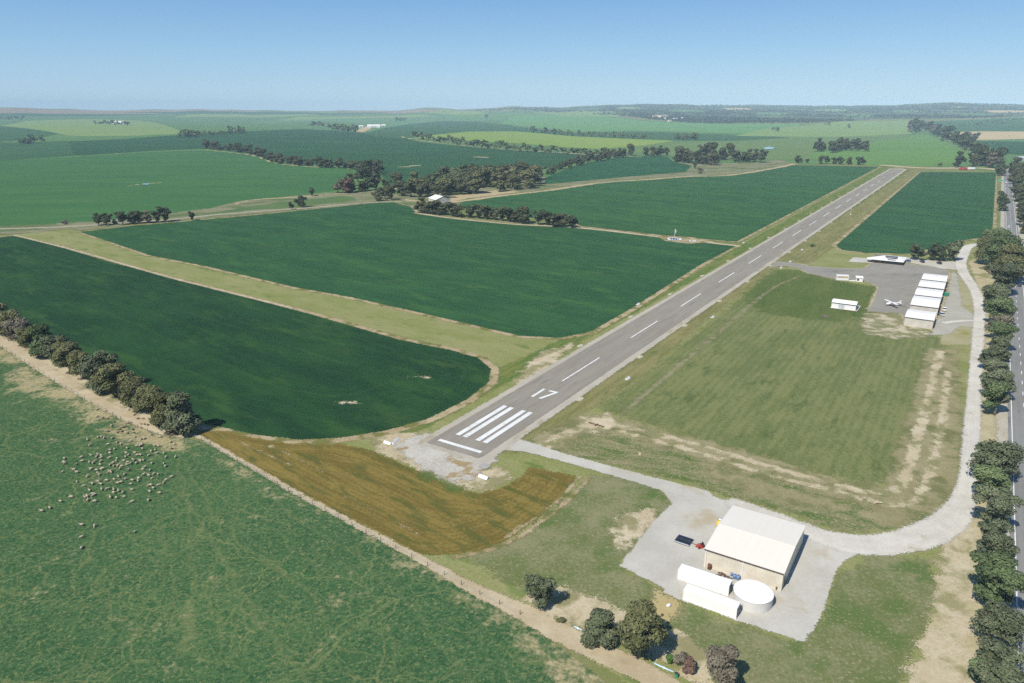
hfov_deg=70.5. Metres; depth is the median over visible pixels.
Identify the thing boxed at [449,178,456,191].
gum tree
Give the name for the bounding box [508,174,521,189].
gum tree
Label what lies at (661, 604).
bare ground
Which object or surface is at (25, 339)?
gum tree
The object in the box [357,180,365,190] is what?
gum tree
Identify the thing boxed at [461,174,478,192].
gum tree
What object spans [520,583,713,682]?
bare ground
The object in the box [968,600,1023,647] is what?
gum tree
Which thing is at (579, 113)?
field
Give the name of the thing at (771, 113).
field
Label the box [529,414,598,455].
straw verge
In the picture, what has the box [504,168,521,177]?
gum tree
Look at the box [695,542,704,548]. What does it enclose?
ride on mower
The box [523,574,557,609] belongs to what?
gum tree
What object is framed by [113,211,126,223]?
gum tree
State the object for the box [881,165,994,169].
crossing track
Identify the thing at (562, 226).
farm track
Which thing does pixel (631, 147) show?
gum tree
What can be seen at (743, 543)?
hangar shed
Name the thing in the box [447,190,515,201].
field clearing
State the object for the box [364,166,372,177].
gum tree
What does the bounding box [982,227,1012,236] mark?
gum tree
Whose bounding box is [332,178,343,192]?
gum tree
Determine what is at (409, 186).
gum tree
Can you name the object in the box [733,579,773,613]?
water tank
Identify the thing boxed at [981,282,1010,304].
gum tree
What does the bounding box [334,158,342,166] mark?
gum tree
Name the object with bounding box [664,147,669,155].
gum tree
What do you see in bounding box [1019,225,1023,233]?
gum tree
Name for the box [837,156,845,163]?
gum tree
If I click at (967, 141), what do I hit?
gum tree
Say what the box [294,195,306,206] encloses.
gum tree
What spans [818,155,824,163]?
gum tree
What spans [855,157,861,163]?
gum tree
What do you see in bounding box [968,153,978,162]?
gum tree
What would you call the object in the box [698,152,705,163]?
gum tree
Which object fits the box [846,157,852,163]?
gum tree
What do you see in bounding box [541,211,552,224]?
gum tree
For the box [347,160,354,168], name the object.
gum tree
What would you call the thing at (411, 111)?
field
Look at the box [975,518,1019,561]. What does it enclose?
gum tree
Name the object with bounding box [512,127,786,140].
field
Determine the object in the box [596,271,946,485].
mown infield
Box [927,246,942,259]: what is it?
gum tree
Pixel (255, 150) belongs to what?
gum tree
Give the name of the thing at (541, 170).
gum tree
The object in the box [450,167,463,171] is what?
gum tree
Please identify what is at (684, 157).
gum tree
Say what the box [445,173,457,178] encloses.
gum tree
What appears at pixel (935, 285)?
aircraft hangar
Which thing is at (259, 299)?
farm track
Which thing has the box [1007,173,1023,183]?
gum tree
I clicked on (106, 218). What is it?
gum tree
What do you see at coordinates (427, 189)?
gum tree
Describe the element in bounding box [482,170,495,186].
gum tree
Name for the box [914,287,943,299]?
aircraft hangar
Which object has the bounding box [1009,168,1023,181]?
gum tree
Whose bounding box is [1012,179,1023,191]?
gum tree
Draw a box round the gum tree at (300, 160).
[295,158,303,165]
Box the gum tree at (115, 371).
[89,362,134,398]
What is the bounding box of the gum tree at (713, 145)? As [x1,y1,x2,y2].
[708,141,717,152]
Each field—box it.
[0,113,144,116]
[0,116,116,124]
[0,126,58,142]
[0,141,74,160]
[0,151,354,225]
[0,236,490,439]
[2,119,178,135]
[69,129,595,184]
[81,202,734,337]
[123,111,367,114]
[134,118,257,130]
[178,114,325,117]
[251,121,359,128]
[257,113,509,131]
[275,114,436,120]
[334,110,441,112]
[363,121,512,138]
[415,131,670,148]
[427,109,488,114]
[445,113,535,118]
[459,165,877,241]
[501,115,799,133]
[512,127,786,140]
[536,110,631,116]
[545,156,690,184]
[610,135,999,159]
[618,107,641,108]
[672,110,704,112]
[723,108,748,109]
[737,121,911,136]
[751,112,787,114]
[809,134,970,165]
[814,109,845,110]
[837,172,995,253]
[845,114,870,116]
[893,110,920,111]
[926,117,1023,130]
[950,131,1023,139]
[961,113,996,115]
[975,141,1023,154]
[986,110,1023,112]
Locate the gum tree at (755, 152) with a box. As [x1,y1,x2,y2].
[752,148,758,161]
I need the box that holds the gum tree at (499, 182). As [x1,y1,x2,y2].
[492,175,507,191]
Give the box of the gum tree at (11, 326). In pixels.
[0,317,32,345]
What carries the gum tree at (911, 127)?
on the ground at (606, 676)
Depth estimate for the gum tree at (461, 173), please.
849.65 m
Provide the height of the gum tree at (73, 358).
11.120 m
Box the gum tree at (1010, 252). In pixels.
[992,243,1023,281]
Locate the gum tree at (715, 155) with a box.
[708,152,719,164]
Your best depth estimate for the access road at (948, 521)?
175.69 m
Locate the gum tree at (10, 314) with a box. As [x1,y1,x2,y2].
[0,309,20,339]
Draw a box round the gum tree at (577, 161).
[573,155,581,165]
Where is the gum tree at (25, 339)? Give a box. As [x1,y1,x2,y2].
[15,327,33,348]
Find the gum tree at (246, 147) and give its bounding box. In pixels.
[244,144,252,153]
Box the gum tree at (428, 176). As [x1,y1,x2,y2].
[424,174,431,183]
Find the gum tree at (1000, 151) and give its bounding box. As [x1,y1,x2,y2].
[994,147,1008,162]
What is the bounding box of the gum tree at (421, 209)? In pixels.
[413,197,425,212]
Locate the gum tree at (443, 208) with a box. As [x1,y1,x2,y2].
[436,203,448,214]
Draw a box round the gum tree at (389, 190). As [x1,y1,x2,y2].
[384,184,395,199]
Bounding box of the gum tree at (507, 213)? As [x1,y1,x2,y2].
[503,207,514,221]
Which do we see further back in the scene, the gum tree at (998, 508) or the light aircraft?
the light aircraft
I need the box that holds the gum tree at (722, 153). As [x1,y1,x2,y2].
[718,147,726,159]
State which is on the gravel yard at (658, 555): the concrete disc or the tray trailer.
the tray trailer
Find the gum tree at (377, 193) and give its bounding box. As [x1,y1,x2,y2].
[371,189,382,200]
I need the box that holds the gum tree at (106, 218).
[101,213,112,224]
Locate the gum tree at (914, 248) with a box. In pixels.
[909,244,927,259]
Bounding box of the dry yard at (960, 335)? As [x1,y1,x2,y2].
[939,269,974,345]
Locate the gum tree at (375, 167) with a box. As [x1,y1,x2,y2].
[370,162,380,173]
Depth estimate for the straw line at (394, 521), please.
171.32 m
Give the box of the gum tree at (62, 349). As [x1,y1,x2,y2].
[49,340,80,370]
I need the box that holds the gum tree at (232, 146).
[228,143,234,151]
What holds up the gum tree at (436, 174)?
on the ground at (606, 676)
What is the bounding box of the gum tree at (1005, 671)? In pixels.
[974,659,1023,682]
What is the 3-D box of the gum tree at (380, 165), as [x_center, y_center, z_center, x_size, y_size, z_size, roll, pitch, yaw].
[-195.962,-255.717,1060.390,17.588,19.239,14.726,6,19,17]
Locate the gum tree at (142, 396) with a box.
[131,383,162,417]
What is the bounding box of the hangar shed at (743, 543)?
[703,505,805,590]
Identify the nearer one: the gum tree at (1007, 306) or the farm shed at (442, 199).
the gum tree at (1007, 306)
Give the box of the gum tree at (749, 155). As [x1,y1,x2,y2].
[745,149,755,161]
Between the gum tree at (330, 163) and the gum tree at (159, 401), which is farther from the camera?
the gum tree at (330, 163)
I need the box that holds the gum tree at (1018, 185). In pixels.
[1010,183,1023,193]
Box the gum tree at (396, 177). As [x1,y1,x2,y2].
[390,172,402,189]
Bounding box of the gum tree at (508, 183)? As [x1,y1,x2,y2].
[504,173,514,187]
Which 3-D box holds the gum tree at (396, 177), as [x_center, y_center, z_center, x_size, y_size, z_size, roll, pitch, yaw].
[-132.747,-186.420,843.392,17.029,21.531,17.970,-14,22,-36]
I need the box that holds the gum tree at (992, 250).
[979,234,1023,264]
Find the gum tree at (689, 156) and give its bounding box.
[685,151,693,162]
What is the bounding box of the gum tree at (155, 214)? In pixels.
[150,211,160,221]
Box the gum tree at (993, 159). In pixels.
[985,152,1000,167]
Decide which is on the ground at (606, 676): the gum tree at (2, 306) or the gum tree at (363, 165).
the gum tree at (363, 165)
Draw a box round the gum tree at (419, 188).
[414,182,427,196]
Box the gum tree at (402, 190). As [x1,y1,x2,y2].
[396,183,405,195]
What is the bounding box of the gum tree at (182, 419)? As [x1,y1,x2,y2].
[160,391,201,435]
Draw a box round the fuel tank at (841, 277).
[835,274,848,280]
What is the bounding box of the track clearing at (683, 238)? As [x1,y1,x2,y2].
[655,235,713,243]
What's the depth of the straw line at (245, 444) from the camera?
207.53 m
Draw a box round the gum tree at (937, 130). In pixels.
[932,125,941,136]
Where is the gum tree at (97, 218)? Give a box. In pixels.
[92,213,104,224]
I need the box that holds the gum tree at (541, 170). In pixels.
[538,166,546,177]
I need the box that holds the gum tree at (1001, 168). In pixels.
[995,164,1008,175]
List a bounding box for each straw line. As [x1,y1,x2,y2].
[216,432,289,465]
[268,445,322,471]
[344,495,419,534]
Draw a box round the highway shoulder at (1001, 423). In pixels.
[991,174,1023,645]
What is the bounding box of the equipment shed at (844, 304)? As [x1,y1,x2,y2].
[831,298,857,310]
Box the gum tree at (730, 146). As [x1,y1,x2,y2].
[726,142,734,158]
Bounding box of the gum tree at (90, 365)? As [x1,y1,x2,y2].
[75,350,118,395]
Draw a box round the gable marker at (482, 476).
[478,474,488,479]
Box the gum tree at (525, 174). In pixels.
[519,169,534,187]
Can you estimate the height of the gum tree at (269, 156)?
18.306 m
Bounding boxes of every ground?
[0,102,1023,682]
[0,333,150,420]
[366,432,515,492]
[511,343,573,386]
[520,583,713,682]
[579,412,614,435]
[609,507,657,550]
[650,588,681,628]
[858,312,931,338]
[898,524,981,682]
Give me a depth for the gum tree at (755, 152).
1273.32 m
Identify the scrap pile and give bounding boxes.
[715,572,732,578]
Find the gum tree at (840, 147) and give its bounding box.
[835,144,842,151]
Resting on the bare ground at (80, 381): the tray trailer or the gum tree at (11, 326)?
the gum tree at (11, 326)
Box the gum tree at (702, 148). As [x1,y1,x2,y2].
[697,143,707,151]
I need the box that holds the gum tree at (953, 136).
[950,133,955,143]
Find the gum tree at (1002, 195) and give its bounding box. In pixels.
[997,191,1007,200]
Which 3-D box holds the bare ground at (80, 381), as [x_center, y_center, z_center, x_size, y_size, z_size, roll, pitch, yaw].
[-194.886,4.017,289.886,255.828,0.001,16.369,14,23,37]
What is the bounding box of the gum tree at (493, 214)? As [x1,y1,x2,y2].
[486,207,498,219]
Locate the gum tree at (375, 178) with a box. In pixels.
[369,170,381,189]
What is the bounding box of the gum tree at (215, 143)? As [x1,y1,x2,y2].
[210,141,218,149]
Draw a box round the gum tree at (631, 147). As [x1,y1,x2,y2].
[627,143,634,154]
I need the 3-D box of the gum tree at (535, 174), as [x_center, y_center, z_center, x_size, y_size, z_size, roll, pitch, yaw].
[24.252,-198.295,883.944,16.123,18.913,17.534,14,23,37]
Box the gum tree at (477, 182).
[469,173,485,193]
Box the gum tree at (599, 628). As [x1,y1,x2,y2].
[580,607,618,648]
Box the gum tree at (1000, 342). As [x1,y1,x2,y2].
[989,335,1011,360]
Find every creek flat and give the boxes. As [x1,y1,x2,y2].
[0,189,404,233]
[398,160,793,205]
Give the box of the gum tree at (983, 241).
[973,235,995,264]
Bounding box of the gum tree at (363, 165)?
[355,162,367,178]
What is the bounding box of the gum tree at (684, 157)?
[681,153,686,162]
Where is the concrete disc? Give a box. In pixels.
[478,463,489,468]
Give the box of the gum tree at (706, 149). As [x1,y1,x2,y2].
[704,142,711,155]
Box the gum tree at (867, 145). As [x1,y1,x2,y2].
[861,140,869,150]
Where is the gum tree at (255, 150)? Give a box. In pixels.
[253,147,258,156]
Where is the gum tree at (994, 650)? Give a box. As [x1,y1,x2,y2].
[976,634,1023,665]
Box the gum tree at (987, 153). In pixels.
[983,150,991,162]
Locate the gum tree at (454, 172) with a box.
[449,170,458,174]
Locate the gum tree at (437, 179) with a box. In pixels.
[429,175,447,184]
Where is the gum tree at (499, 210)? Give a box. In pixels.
[495,206,505,220]
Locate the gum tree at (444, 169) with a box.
[437,166,449,174]
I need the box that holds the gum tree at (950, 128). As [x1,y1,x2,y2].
[944,125,955,139]
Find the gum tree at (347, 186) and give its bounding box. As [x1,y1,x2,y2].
[341,177,352,192]
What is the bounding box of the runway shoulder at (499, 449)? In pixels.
[418,168,906,462]
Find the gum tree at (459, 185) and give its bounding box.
[455,178,468,193]
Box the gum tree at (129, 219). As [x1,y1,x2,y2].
[126,211,136,223]
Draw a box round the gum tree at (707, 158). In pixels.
[703,152,713,164]
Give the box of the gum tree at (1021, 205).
[1016,202,1023,211]
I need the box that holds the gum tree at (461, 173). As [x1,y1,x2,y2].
[457,171,471,184]
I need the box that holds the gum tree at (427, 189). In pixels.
[419,179,432,195]
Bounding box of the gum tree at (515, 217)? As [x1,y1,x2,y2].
[510,211,519,222]
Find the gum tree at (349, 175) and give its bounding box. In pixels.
[343,173,355,184]
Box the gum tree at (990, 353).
[978,347,1003,363]
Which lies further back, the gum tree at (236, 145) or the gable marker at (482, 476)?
the gum tree at (236, 145)
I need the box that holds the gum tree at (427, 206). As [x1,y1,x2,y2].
[421,201,431,213]
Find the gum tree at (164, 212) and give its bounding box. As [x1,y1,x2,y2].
[155,206,170,221]
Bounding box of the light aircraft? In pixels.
[884,299,901,306]
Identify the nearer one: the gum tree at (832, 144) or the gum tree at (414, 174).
the gum tree at (414, 174)
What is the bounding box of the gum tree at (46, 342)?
[38,334,68,357]
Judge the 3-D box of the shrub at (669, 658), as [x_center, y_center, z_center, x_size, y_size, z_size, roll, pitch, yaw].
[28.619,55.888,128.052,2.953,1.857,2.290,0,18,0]
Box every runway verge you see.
[400,166,894,433]
[503,168,920,454]
[522,168,908,437]
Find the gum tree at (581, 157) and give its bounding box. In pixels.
[579,155,586,162]
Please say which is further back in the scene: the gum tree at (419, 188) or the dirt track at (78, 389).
the gum tree at (419, 188)
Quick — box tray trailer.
[674,534,695,545]
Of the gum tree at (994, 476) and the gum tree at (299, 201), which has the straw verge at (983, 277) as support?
the gum tree at (994, 476)
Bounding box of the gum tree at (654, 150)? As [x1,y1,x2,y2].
[649,146,658,155]
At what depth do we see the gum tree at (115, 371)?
239.24 m
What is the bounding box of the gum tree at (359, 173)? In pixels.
[352,167,364,181]
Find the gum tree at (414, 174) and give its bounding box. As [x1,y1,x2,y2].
[407,172,417,192]
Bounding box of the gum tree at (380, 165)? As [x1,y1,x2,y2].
[375,160,384,170]
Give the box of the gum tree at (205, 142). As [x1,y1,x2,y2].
[201,139,209,148]
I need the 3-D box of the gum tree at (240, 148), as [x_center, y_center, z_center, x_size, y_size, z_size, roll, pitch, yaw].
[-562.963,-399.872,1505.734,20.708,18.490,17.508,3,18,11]
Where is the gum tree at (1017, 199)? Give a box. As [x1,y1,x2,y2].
[1013,192,1023,202]
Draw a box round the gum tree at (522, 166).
[514,161,529,178]
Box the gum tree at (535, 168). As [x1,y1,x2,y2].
[528,165,541,183]
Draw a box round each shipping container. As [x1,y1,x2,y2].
[677,564,732,595]
[683,583,740,618]
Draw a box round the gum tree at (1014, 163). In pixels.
[1008,157,1023,173]
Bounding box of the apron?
[771,262,948,319]
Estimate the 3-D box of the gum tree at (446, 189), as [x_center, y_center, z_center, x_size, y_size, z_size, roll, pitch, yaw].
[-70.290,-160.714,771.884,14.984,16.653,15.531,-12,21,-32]
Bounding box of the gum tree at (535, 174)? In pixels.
[527,171,538,185]
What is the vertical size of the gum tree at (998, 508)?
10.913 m
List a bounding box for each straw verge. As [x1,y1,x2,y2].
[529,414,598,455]
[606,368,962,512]
[610,347,956,499]
[693,461,859,512]
[846,346,965,526]
[909,256,998,682]
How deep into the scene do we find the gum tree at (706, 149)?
1392.41 m
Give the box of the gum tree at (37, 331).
[27,323,52,356]
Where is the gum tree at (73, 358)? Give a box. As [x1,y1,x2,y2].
[65,350,88,378]
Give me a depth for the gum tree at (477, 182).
804.90 m
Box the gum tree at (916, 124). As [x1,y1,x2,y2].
[912,120,919,131]
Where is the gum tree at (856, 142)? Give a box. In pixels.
[850,139,859,149]
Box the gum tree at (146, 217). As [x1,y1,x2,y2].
[141,210,151,222]
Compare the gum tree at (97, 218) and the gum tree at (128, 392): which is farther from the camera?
the gum tree at (97, 218)
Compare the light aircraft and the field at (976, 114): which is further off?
the field at (976, 114)
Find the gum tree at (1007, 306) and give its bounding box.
[983,296,1017,317]
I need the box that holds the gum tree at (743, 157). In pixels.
[741,152,746,161]
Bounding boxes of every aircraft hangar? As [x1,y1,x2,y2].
[904,309,936,328]
[910,295,940,316]
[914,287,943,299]
[918,280,945,296]
[922,273,947,286]
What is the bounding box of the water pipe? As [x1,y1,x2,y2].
[654,663,673,672]
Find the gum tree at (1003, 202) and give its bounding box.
[997,197,1010,210]
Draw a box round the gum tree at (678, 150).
[674,147,684,161]
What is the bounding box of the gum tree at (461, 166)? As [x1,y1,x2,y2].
[459,164,468,171]
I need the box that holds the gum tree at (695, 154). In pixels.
[692,150,700,159]
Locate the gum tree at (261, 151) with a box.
[257,148,266,158]
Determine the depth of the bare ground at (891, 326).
321.45 m
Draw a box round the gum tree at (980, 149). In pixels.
[975,144,989,165]
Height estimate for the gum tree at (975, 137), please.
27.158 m
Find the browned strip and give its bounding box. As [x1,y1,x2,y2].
[199,431,574,555]
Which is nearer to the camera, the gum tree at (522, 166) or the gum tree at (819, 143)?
the gum tree at (522, 166)
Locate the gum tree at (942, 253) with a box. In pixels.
[933,242,949,260]
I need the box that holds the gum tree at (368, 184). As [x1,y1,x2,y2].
[364,178,372,189]
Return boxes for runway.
[427,169,903,457]
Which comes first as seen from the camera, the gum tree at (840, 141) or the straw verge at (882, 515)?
the straw verge at (882, 515)
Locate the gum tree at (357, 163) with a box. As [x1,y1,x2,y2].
[353,161,361,168]
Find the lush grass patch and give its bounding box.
[742,269,876,321]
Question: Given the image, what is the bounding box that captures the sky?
[0,0,1023,110]
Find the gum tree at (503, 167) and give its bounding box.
[499,164,511,171]
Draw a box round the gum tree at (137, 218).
[130,210,143,222]
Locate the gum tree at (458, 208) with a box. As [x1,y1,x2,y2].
[453,205,464,216]
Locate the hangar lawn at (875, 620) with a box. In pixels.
[463,474,939,682]
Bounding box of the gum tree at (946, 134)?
[940,131,951,141]
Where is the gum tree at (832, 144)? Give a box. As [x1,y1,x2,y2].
[828,141,837,151]
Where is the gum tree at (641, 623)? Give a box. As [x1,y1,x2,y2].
[614,599,668,657]
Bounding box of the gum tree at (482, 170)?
[475,166,488,187]
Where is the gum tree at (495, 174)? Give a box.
[491,172,506,185]
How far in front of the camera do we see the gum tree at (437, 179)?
806.90 m
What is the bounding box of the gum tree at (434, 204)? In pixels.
[428,200,440,213]
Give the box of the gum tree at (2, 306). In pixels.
[0,303,7,335]
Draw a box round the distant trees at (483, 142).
[0,114,1018,154]
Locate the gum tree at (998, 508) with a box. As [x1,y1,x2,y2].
[971,483,1023,523]
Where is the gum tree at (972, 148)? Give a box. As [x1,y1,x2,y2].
[970,143,979,154]
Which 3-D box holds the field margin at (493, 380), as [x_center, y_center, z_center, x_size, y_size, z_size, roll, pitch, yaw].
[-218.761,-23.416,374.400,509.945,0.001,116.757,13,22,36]
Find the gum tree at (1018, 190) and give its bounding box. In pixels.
[1013,186,1023,198]
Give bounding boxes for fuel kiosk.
[855,276,862,281]
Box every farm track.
[0,201,401,228]
[13,235,300,309]
[235,188,396,203]
[416,213,739,245]
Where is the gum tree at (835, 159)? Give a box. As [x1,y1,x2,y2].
[831,157,838,162]
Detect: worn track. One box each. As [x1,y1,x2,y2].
[452,478,590,558]
[503,476,581,537]
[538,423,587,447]
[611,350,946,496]
[613,371,952,507]
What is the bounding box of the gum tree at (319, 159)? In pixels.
[315,156,323,166]
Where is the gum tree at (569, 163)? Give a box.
[565,158,571,166]
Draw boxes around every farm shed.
[367,124,380,127]
[428,194,449,203]
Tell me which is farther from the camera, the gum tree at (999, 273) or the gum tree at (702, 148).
the gum tree at (702, 148)
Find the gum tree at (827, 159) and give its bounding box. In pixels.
[824,156,829,162]
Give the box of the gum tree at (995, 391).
[981,380,1010,414]
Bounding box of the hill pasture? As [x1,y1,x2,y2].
[0,108,255,113]
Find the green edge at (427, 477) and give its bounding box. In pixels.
[416,470,479,497]
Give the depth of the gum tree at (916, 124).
2817.02 m
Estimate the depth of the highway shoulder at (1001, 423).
229.18 m
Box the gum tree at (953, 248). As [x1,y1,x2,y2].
[945,239,964,260]
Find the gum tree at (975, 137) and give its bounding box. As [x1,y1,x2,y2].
[973,132,980,140]
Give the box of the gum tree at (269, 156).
[266,152,273,161]
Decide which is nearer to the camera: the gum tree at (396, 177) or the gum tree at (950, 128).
the gum tree at (396, 177)
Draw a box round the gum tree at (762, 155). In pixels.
[757,149,768,162]
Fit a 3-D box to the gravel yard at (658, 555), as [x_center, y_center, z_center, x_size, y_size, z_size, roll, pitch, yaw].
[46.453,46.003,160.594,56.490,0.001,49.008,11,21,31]
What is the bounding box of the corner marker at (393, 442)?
[383,437,398,444]
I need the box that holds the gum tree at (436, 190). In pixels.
[430,185,440,194]
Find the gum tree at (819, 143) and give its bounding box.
[813,138,823,151]
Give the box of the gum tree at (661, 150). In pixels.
[658,145,664,154]
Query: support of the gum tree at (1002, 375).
on the straw verge at (983, 277)
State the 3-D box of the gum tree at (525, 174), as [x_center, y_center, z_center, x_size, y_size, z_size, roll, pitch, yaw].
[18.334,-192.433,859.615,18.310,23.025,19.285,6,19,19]
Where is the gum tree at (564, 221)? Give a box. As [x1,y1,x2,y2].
[559,213,573,226]
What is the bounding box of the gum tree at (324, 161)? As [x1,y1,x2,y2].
[321,158,328,167]
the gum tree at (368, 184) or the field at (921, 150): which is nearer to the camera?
the gum tree at (368, 184)
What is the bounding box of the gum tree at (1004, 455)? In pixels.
[965,439,1023,477]
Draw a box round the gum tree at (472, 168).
[466,164,478,171]
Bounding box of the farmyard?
[356,127,370,131]
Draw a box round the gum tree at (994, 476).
[972,463,1012,502]
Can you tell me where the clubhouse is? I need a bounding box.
[867,255,906,264]
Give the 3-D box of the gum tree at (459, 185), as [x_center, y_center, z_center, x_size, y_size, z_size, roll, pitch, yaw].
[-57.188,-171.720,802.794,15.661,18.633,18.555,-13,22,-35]
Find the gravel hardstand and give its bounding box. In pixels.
[931,273,973,335]
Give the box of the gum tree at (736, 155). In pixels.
[732,150,740,161]
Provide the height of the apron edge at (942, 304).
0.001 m
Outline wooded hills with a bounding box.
[443,103,1022,122]
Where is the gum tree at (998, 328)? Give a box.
[987,321,1019,348]
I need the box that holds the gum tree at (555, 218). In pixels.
[548,213,563,225]
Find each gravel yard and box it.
[619,491,856,641]
[904,257,955,267]
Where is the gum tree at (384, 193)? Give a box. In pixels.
[378,187,387,198]
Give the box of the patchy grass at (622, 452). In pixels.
[528,409,965,533]
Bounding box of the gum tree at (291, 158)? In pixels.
[288,155,295,164]
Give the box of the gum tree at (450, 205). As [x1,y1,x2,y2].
[445,202,457,216]
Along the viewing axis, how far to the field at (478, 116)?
5727.81 m
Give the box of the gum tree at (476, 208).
[471,204,482,218]
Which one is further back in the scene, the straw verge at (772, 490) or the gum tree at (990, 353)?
the gum tree at (990, 353)
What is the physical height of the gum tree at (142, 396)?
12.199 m
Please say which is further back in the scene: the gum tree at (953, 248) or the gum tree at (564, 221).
the gum tree at (564, 221)
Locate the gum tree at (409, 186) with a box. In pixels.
[401,180,415,196]
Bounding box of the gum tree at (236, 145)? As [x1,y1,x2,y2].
[234,143,240,152]
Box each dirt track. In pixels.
[0,337,188,437]
[186,432,678,682]
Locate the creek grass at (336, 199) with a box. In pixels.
[197,196,358,215]
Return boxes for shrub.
[555,617,565,621]
[665,654,677,663]
[673,651,688,665]
[682,655,695,673]
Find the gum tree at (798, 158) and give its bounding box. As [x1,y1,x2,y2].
[794,155,802,161]
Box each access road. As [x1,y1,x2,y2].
[504,439,712,500]
[724,243,986,555]
[932,266,968,270]
[942,319,972,323]
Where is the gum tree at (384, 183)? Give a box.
[380,179,391,186]
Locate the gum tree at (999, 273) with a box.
[984,262,1021,289]
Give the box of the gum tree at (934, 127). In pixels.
[929,125,936,135]
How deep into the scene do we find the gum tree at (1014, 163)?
1004.51 m
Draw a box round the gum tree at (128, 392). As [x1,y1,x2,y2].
[117,375,145,410]
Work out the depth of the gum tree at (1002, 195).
738.50 m
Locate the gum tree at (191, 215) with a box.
[187,211,194,218]
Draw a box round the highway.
[1004,168,1023,673]
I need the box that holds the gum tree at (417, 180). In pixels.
[415,177,426,193]
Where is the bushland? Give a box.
[506,103,1023,122]
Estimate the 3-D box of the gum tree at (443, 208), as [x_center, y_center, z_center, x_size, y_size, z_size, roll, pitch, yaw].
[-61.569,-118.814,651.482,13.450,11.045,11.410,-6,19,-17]
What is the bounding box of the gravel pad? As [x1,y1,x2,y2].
[848,257,873,262]
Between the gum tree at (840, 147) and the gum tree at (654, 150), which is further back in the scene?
the gum tree at (840, 147)
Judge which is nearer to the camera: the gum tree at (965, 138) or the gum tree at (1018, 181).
the gum tree at (1018, 181)
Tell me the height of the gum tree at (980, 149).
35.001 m
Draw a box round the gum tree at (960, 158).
[952,151,966,166]
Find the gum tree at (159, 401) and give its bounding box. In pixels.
[149,392,169,426]
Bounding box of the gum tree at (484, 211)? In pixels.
[479,205,489,219]
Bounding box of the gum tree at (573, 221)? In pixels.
[566,217,577,226]
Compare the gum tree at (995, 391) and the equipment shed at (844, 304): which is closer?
the gum tree at (995, 391)
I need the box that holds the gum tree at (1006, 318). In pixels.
[984,314,1014,333]
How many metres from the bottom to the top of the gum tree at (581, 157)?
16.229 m
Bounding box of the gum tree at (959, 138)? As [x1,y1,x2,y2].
[955,134,962,146]
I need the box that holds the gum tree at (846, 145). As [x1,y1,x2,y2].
[842,140,851,150]
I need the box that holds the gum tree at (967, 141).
[963,138,974,150]
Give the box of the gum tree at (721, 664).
[705,644,739,682]
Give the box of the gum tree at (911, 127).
[907,124,913,131]
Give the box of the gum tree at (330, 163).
[324,159,333,167]
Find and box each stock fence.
[1,345,199,441]
[201,437,519,612]
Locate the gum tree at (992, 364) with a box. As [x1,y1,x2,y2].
[982,358,1009,374]
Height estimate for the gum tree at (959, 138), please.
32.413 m
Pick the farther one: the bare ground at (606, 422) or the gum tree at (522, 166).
the gum tree at (522, 166)
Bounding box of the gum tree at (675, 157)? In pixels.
[672,153,679,160]
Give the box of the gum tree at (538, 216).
[532,209,544,223]
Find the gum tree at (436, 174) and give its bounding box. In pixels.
[432,172,440,184]
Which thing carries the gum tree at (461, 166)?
on the ground at (606, 676)
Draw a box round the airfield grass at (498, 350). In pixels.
[16,166,983,682]
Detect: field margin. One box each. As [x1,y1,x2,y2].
[3,236,498,443]
[78,202,738,339]
[220,151,353,168]
[402,164,794,202]
[408,138,634,156]
[465,165,878,241]
[831,172,997,254]
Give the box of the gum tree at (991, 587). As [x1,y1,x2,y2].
[968,550,1023,605]
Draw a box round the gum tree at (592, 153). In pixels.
[588,151,594,161]
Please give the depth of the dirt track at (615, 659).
139.44 m
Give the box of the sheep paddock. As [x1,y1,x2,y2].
[0,347,605,682]
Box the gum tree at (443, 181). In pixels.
[437,178,452,193]
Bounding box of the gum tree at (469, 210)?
[464,206,473,217]
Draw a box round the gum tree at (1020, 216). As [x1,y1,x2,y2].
[1016,212,1023,222]
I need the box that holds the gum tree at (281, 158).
[276,153,285,163]
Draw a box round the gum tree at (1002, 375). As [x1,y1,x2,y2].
[979,367,1016,392]
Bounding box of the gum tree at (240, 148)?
[237,144,245,152]
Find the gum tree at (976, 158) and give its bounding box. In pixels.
[971,155,980,166]
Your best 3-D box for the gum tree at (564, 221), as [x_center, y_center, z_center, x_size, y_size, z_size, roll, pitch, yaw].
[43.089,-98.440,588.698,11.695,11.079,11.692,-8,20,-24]
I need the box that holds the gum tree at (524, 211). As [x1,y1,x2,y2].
[516,206,532,222]
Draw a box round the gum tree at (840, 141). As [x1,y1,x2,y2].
[836,138,844,146]
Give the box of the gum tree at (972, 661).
[967,657,992,681]
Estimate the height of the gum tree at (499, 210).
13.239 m
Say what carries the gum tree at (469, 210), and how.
on the ground at (606, 676)
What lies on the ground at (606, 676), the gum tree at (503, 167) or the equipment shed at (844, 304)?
the gum tree at (503, 167)
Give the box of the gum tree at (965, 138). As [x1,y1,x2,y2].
[961,135,970,147]
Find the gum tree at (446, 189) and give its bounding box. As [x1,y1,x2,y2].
[437,183,451,196]
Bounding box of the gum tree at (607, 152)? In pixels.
[603,149,612,158]
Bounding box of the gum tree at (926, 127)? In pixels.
[924,121,933,131]
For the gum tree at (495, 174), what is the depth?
865.68 m
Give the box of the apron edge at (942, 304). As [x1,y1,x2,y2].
[769,261,951,325]

